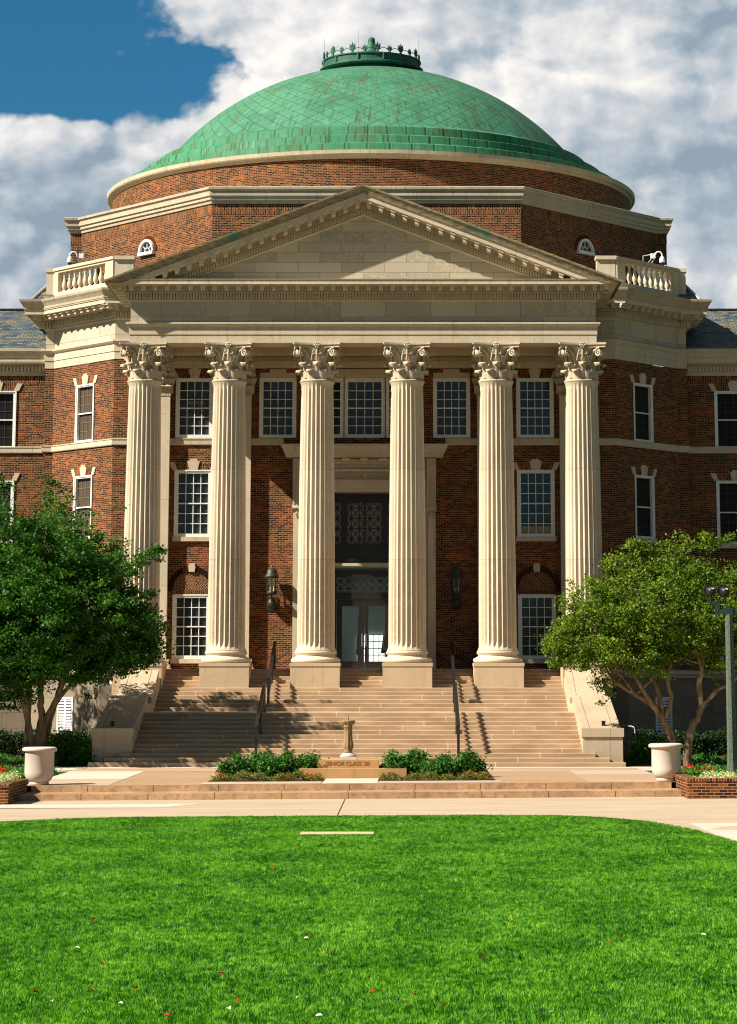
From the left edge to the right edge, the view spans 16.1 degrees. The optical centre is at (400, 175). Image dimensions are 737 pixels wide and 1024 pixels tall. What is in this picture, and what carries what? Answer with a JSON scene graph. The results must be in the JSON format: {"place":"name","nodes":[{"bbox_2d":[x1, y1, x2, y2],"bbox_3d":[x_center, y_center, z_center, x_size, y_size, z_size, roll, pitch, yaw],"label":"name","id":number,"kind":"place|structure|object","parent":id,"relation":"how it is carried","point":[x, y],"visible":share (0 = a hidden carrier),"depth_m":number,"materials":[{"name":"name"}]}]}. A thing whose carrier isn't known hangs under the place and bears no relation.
{"place":"outdoors","nodes":[
{"label":"outdoors","id":0,"kind":"place"},
{"bbox_2d":[2,751,85,766],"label":"mulch bed","id":1,"kind":"object","parent":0,"point":[17,764],"visible":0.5,"depth_m":78.85,"materials":[{"name":"brown soil"}]},
{"bbox_2d":[0,753,90,763],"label":"ground cover","id":2,"kind":"object","parent":1,"relation":"on","point":[4,758],"visible":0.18,"depth_m":81.37,"materials":[{"name":"green plant"}]},
{"bbox_2d":[0,727,91,757],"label":"clipped hedge","id":3,"kind":"object","parent":1,"relation":"on","point":[9,744],"visible":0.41,"depth_m":83.94,"materials":[{"name":"green plant"}]},
{"bbox_2d":[42,740,69,765],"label":"shrub","id":4,"kind":"object","parent":1,"relation":"on","point":[57,759],"visible":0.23,"depth_m":78.18,"materials":[{"name":"green plant"}]},
{"bbox_2d":[48,726,91,765],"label":"shrub","id":5,"kind":"object","parent":1,"relation":"on","point":[68,743],"visible":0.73,"depth_m":78.80,"materials":[{"name":"green plant"}]},
{"bbox_2d":[64,739,98,766],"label":"shrub","id":6,"kind":"object","parent":1,"relation":"on","point":[79,759],"visible":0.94,"depth_m":78.23,"materials":[{"name":"green plant"}]},
{"bbox_2d":[0,470,180,763],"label":"ornamental tree","id":7,"kind":"object","parent":1,"relation":"on","point":[50,628],"visible":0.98,"depth_m":78.38,"materials":[{"name":"green plant"}]},
{"bbox_2d":[27,766,86,783],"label":"side lawn","id":8,"kind":"structure","parent":0,"point":[61,771],"depth_m":74.25,"materials":[{"name":"concrete"}]},
{"bbox_2d":[0,763,61,781],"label":"ground cover","id":9,"kind":"object","parent":8,"relation":"on","point":[21,770],"visible":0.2,"depth_m":68.32,"materials":[{"name":"green plant"}]},
{"bbox_2d":[28,779,122,784],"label":"pale path","id":10,"kind":"structure","parent":0,"point":[81,781],"depth_m":67.01,"materials":[{"name":"concrete"}]},
{"bbox_2d":[22,747,56,784],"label":"planter urn","id":11,"kind":"object","parent":10,"relation":"on","point":[39,765],"visible":1,"depth_m":65.05,"materials":[{"name":"stone"}]},
{"bbox_2d":[0,804,193,807],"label":"pale path","id":12,"kind":"structure","parent":0,"point":[87,806],"depth_m":60.46,"materials":[{"name":"white concrete"}]},
{"bbox_2d":[52,771,143,778],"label":"pale path","id":13,"kind":"structure","parent":0,"point":[97,775],"depth_m":71.00,"materials":[{"name":"white concrete"}]},
{"bbox_2d":[201,781,321,783],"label":"pale path","id":14,"kind":"structure","parent":0,"point":[301,782],"depth_m":65.64,"materials":[{"name":"concrete"}]},
{"bbox_2d":[11,767,681,770],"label":"pale path","id":15,"kind":"structure","parent":0,"point":[74,768],"depth_m":76.84,"materials":[{"name":"white concrete"}]},
{"bbox_2d":[27,765,671,791],"bbox_3d":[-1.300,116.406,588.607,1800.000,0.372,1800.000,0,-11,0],"label":"ground","id":16,"kind":"structure","parent":0,"point":[28,788],"depth_m":71.79,"materials":[{"name":"soil"}]},
{"bbox_2d":[0,29,736,753],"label":"domed hall","id":17,"kind":"structure","parent":16,"relation":"on","point":[410,329],"depth_m":93.61,"materials":[{"name":"brown brick"}]},
{"bbox_2d":[0,472,19,542],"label":"window","id":18,"kind":"structure","parent":17,"relation":"in","point":[14,476],"depth_m":97.04,"materials":[{"name":"white paint"}]},
{"bbox_2d":[0,381,21,446],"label":"window","id":19,"kind":"structure","parent":17,"relation":"in","point":[8,394],"depth_m":97.61,"materials":[{"name":"glass"}]},
{"bbox_2d":[56,697,73,732],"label":"shuttered window","id":20,"kind":"structure","parent":17,"relation":"in","point":[65,708],"depth_m":93.26,"materials":[{"name":"white paint"}]},
{"bbox_2d":[67,251,89,264],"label":"security camera","id":21,"kind":"object","parent":17,"relation":"attached to","point":[70,259],"visible":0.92,"depth_m":97.74,"materials":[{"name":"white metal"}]},
{"bbox_2d":[71,465,95,538],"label":"window","id":22,"kind":"structure","parent":17,"relation":"in","point":[83,477],"depth_m":95.03,"materials":[{"name":"grey glass"}]},
{"bbox_2d":[73,373,97,442],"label":"window","id":23,"kind":"structure","parent":17,"relation":"in","point":[85,386],"depth_m":95.66,"materials":[{"name":"white paint"}]},
{"bbox_2d":[137,236,156,256],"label":"half round window","id":24,"kind":"structure","parent":17,"relation":"in","point":[148,246],"depth_m":102.00,"materials":[{"name":"white paint"}]},
{"bbox_2d":[170,594,207,662],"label":"window","id":25,"kind":"structure","parent":17,"relation":"in","point":[189,611],"depth_m":92.71,"materials":[{"name":"white paint"}]},
{"bbox_2d":[170,459,210,540],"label":"window","id":26,"kind":"structure","parent":17,"relation":"in","point":[192,485],"depth_m":93.55,"materials":[{"name":"glass"}]},
{"bbox_2d":[174,367,212,437],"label":"window","id":27,"kind":"structure","parent":17,"relation":"in","point":[190,422],"depth_m":94.20,"materials":[{"name":"grey glass"}]},
{"bbox_2d":[188,397,203,406],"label":"window sign","id":28,"kind":"object","parent":17,"relation":"attached to","point":[199,403],"visible":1,"depth_m":94.25,"materials":[{"name":"clear glass"}]},
{"bbox_2d":[265,565,278,609],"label":"wall lantern","id":29,"kind":"object","parent":17,"relation":"attached to","point":[272,601],"depth_m":92.48,"materials":[{"name":"metal"}]},
{"bbox_2d":[259,378,296,437],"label":"window","id":30,"kind":"structure","parent":17,"relation":"in","point":[277,396],"depth_m":94.17,"materials":[{"name":"glass"}]},
{"bbox_2d":[333,378,344,437],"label":"window","id":31,"kind":"structure","parent":17,"relation":"in","point":[338,388],"depth_m":94.17,"materials":[{"name":"white paint"}]},
{"bbox_2d":[337,599,363,667],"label":"door","id":32,"kind":"structure","parent":17,"relation":"in","point":[340,602],"depth_m":93.26,"materials":[{"name":"brown metal"}]},
{"bbox_2d":[356,615,358,668],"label":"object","id":33,"kind":"object","parent":17,"relation":"in","point":[357,649],"visible":0.67,"depth_m":97.50,"materials":[{"name":"brown fabric"}]},
{"bbox_2d":[343,378,384,437],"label":"window","id":34,"kind":"structure","parent":17,"relation":"in","point":[364,404],"depth_m":94.20,"materials":[{"name":"glass"}]},
{"bbox_2d":[365,599,388,667],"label":"door","id":35,"kind":"structure","parent":17,"relation":"in","point":[368,602],"depth_m":93.28,"materials":[{"name":"brown metal"}]},
{"bbox_2d":[381,626,384,652],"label":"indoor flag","id":36,"kind":"object","parent":17,"relation":"in","point":[383,646],"visible":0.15,"depth_m":97.51,"materials":[{"name":"brown fabric"}]},
{"bbox_2d":[385,378,390,437],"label":"window","id":37,"kind":"structure","parent":17,"relation":"in","point":[387,380],"depth_m":94.13,"materials":[{"name":"white paint"}]},
{"bbox_2d":[433,378,469,437],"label":"window","id":38,"kind":"structure","parent":17,"relation":"in","point":[451,396],"depth_m":94.17,"materials":[{"name":"glass"}]},
{"bbox_2d":[449,565,462,609],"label":"wall lantern","id":39,"kind":"object","parent":17,"relation":"attached to","point":[456,601],"depth_m":92.48,"materials":[{"name":"metal"}]},
{"bbox_2d":[513,367,554,437],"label":"window","id":40,"kind":"structure","parent":17,"relation":"in","point":[534,393],"depth_m":94.22,"materials":[{"name":"glass"}]},
{"bbox_2d":[514,459,559,540],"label":"window","id":41,"kind":"structure","parent":17,"relation":"in","point":[535,484],"depth_m":93.55,"materials":[{"name":"glass"}]},
{"bbox_2d":[518,594,555,662],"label":"window","id":42,"kind":"structure","parent":17,"relation":"in","point":[535,611],"depth_m":92.73,"materials":[{"name":"white paint"}]},
{"bbox_2d":[575,235,594,255],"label":"half round window","id":43,"kind":"structure","parent":17,"relation":"in","point":[583,245],"depth_m":101.82,"materials":[{"name":"white paint"}]},
{"bbox_2d":[629,373,655,442],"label":"window","id":44,"kind":"structure","parent":17,"relation":"in","point":[642,386],"depth_m":95.52,"materials":[{"name":"glass"}]},
{"bbox_2d":[631,465,656,543],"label":"window","id":45,"kind":"structure","parent":17,"relation":"in","point":[644,477],"depth_m":94.86,"materials":[{"name":"glass"}]},
{"bbox_2d":[637,595,655,662],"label":"window","id":46,"kind":"structure","parent":17,"relation":"in","point":[637,595],"depth_m":93.99,"materials":[{"name":"white paint"}]},
{"bbox_2d":[643,251,664,264],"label":"security camera","id":47,"kind":"object","parent":17,"relation":"attached to","point":[661,259],"visible":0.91,"depth_m":97.74,"materials":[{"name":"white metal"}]},
{"bbox_2d":[654,697,672,733],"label":"shuttered window","id":48,"kind":"structure","parent":17,"relation":"in","point":[658,727],"depth_m":93.12,"materials":[{"name":"white paint"}]},
{"bbox_2d":[709,381,736,446],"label":"window","id":49,"kind":"structure","parent":17,"relation":"in","point":[725,401],"depth_m":97.61,"materials":[{"name":"glass"}]},
{"bbox_2d":[710,470,736,547],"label":"window","id":50,"kind":"structure","parent":17,"relation":"in","point":[726,488],"depth_m":96.97,"materials":[{"name":"glass"}]},
{"bbox_2d":[652,759,736,776],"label":"ground cover","id":51,"kind":"object","parent":16,"relation":"on","point":[692,772],"visible":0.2,"depth_m":68.76,"materials":[{"name":"green plant"}]},
{"bbox_2d":[322,778,378,783],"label":"pale path","id":52,"kind":"structure","parent":0,"point":[355,780],"depth_m":66.74,"materials":[{"name":"white concrete"}]},
{"bbox_2d":[27,768,674,785],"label":"plaza","id":53,"kind":"structure","parent":0,"point":[620,778],"depth_m":74.56,"materials":[{"name":"beige concrete"}]},
{"bbox_2d":[113,771,588,784],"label":"plaza gravel panel","id":54,"kind":"structure","parent":53,"relation":"on","point":[171,778],"depth_m":68.31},
{"bbox_2d":[208,777,325,781],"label":"soil bed","id":55,"kind":"object","parent":54,"relation":"on","point":[242,780],"visible":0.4,"depth_m":66.97,"materials":[{"name":"brown soil"}]},
{"bbox_2d":[213,751,250,776],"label":"shrub","id":56,"kind":"object","parent":55,"relation":"on","point":[233,766],"visible":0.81,"depth_m":68.69,"materials":[{"name":"green plant"}]},
{"bbox_2d":[234,749,270,773],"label":"shrub","id":57,"kind":"object","parent":55,"relation":"on","point":[250,766],"visible":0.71,"depth_m":68.92,"materials":[{"name":"green plant"}]},
{"bbox_2d":[210,769,323,780],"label":"bedding plants","id":58,"kind":"object","parent":55,"relation":"on","point":[246,774],"visible":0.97,"depth_m":66.81,"materials":[{"name":"green plant"}]},
{"bbox_2d":[252,752,290,777],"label":"shrub","id":59,"kind":"object","parent":55,"relation":"on","point":[271,768],"visible":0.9,"depth_m":68.47,"materials":[{"name":"green plant"}]},
{"bbox_2d":[276,749,306,773],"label":"shrub","id":60,"kind":"object","parent":55,"relation":"on","point":[288,754],"visible":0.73,"depth_m":68.85,"materials":[{"name":"green plant"}]},
{"bbox_2d":[292,749,329,776],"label":"shrub","id":61,"kind":"object","parent":55,"relation":"on","point":[310,761],"visible":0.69,"depth_m":68.77,"materials":[{"name":"green plant"}]},
{"bbox_2d":[378,775,494,780],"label":"soil bed","id":62,"kind":"object","parent":54,"relation":"on","point":[431,779],"visible":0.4,"depth_m":66.98,"materials":[{"name":"brown soil"}]},
{"bbox_2d":[379,749,416,776],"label":"shrub","id":63,"kind":"object","parent":62,"relation":"on","point":[392,759],"visible":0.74,"depth_m":68.71,"materials":[{"name":"green plant"}]},
{"bbox_2d":[402,745,432,772],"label":"shrub","id":64,"kind":"object","parent":62,"relation":"on","point":[418,756],"visible":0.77,"depth_m":68.95,"materials":[{"name":"green plant"}]},
{"bbox_2d":[413,753,454,777],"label":"shrub","id":65,"kind":"object","parent":62,"relation":"on","point":[440,766],"visible":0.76,"depth_m":68.47,"materials":[{"name":"green plant"}]},
{"bbox_2d":[379,768,491,779],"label":"bedding plants","id":66,"kind":"object","parent":62,"relation":"on","point":[465,775],"visible":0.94,"depth_m":66.85,"materials":[{"name":"green plant"}]},
{"bbox_2d":[434,749,467,776],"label":"shrub","id":67,"kind":"object","parent":62,"relation":"on","point":[453,769],"visible":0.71,"depth_m":68.81,"materials":[{"name":"green plant"}]},
{"bbox_2d":[452,748,493,776],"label":"shrub","id":68,"kind":"object","parent":62,"relation":"on","point":[474,764],"visible":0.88,"depth_m":68.78,"materials":[{"name":"green plant"}]},
{"bbox_2d":[299,767,406,778],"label":"stone curb","id":69,"kind":"structure","parent":53,"relation":"on","point":[331,773],"depth_m":68.23,"materials":[{"name":"stone"}]},
{"bbox_2d":[317,758,378,767],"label":"inscribed slab","id":70,"kind":"structure","parent":69,"relation":"on","point":[349,763],"depth_m":68.72,"materials":[{"name":"stone"}]},
{"bbox_2d":[340,715,355,758],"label":"sundial","id":71,"kind":"object","parent":70,"relation":"on","point":[348,745],"visible":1,"depth_m":69.43,"materials":[{"name":"stone"}]},
{"bbox_2d":[88,669,625,766],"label":"entrance staircase","id":72,"kind":"structure","parent":53,"relation":"on","point":[541,718],"depth_m":81.13,"materials":[{"name":"stone"}]},
{"bbox_2d":[254,682,265,752],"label":"handrail","id":73,"kind":"object","parent":72,"relation":"on","point":[261,709],"visible":0.82,"depth_m":80.22,"materials":[{"name":"black metal"}]},
{"bbox_2d":[267,641,276,702],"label":"handrail","id":74,"kind":"object","parent":72,"relation":"on","point":[272,665],"visible":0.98,"depth_m":87.68,"materials":[{"name":"black metal"}]},
{"bbox_2d":[450,641,455,702],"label":"handrail","id":75,"kind":"object","parent":72,"relation":"on","point":[452,665],"visible":0.78,"depth_m":87.67,"materials":[{"name":"black metal"}]},
{"bbox_2d":[453,682,459,757],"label":"handrail","id":76,"kind":"object","parent":72,"relation":"on","point":[457,719],"visible":0.82,"depth_m":79.41,"materials":[{"name":"black metal"}]},
{"bbox_2d":[648,743,682,781],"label":"planter urn","id":77,"kind":"object","parent":53,"relation":"on","point":[666,762],"visible":1,"depth_m":65.06,"materials":[{"name":"stone"}]},
{"bbox_2d":[0,814,736,1023],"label":"lawn ground","id":78,"kind":"structure","parent":0,"point":[351,987],"depth_m":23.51,"materials":[{"name":"green plant"}]},
{"bbox_2d":[300,832,373,834],"bbox_3d":[-1.180,12.230,48.410,1.360,0.105,0.700,0,-11,0],"label":"lawn marker","id":79,"kind":"object","parent":78,"relation":"on","point":[322,833],"visible":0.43,"depth_m":48.19,"materials":[{"name":"stone"}]},
{"bbox_2d":[0,797,736,837],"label":"walkway","id":80,"kind":"structure","parent":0,"point":[681,812],"depth_m":58.49,"materials":[{"name":"concrete"}]},
{"bbox_2d":[0,779,27,804],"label":"planter wall","id":81,"kind":"structure","parent":80,"relation":"on","point":[10,792],"depth_m":62.23,"materials":[{"name":"brick"}]},
{"bbox_2d":[0,769,23,782],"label":"silver foliage","id":82,"kind":"object","parent":81,"relation":"on","point":[8,776],"visible":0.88,"depth_m":62.84,"materials":[{"name":"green plant"}]},
{"bbox_2d":[19,782,681,800],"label":"plaza steps","id":83,"kind":"structure","parent":80,"relation":"on","point":[345,791],"depth_m":63.98,"materials":[{"name":"stone"}]},
{"bbox_2d":[672,773,736,798],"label":"planter wall","id":84,"kind":"structure","parent":80,"relation":"on","point":[690,787],"depth_m":62.27,"materials":[{"name":"brick"}]},
{"bbox_2d":[693,769,736,777],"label":"silver foliage","id":85,"kind":"object","parent":84,"relation":"on","point":[713,774],"visible":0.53,"depth_m":63.30,"materials":[{"name":"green plant"}]},
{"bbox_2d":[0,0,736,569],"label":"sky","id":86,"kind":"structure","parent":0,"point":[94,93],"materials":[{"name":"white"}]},
{"bbox_2d":[379,780,499,782],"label":"pale path","id":87,"kind":"structure","parent":0,"point":[480,781],"depth_m":65.64,"materials":[{"name":"concrete"}]},
{"bbox_2d":[571,770,652,774],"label":"pale path","id":88,"kind":"structure","parent":0,"point":[641,772],"depth_m":72.03,"materials":[{"name":"concrete"}]},
{"bbox_2d":[623,751,726,766],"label":"mulch bed","id":89,"kind":"object","parent":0,"point":[650,765],"visible":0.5,"depth_m":79.77,"materials":[{"name":"brown soil"}]},
{"bbox_2d":[620,725,635,759],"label":"hoop rail","id":90,"kind":"object","parent":89,"relation":"on","point":[634,733],"visible":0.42,"depth_m":80.90,"materials":[{"name":"grey metal"}]},
{"bbox_2d":[534,529,736,765],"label":"ornamental tree","id":91,"kind":"object","parent":89,"relation":"on","point":[623,629],"visible":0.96,"depth_m":78.48,"materials":[{"name":"green plant"}]},
{"bbox_2d":[623,724,658,765],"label":"shrub","id":92,"kind":"object","parent":89,"relation":"on","point":[643,749],"visible":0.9,"depth_m":79.20,"materials":[{"name":"green plant"}]},
{"bbox_2d":[623,751,726,766],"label":"ground cover","id":93,"kind":"object","parent":89,"relation":"on","point":[700,758],"visible":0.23,"depth_m":81.10,"materials":[{"name":"green plant"}]},
{"bbox_2d":[632,726,726,757],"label":"clipped hedge","id":94,"kind":"object","parent":89,"relation":"on","point":[701,742],"visible":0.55,"depth_m":83.95,"materials":[{"name":"green plant"}]},
{"bbox_2d":[689,823,736,840],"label":"pale path","id":95,"kind":"structure","parent":0,"point":[731,834],"depth_m":50.00,"materials":[{"name":"white concrete"}]},
{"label":"side lawn","id":96,"kind":"structure","parent":0,"visible":0},
{"bbox_2d":[703,584,736,772],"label":"lamp post","id":97,"kind":"object","parent":96,"relation":"on","point":[723,591],"visible":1,"depth_m":67.32,"materials":[{"name":"metal"}]}
]}

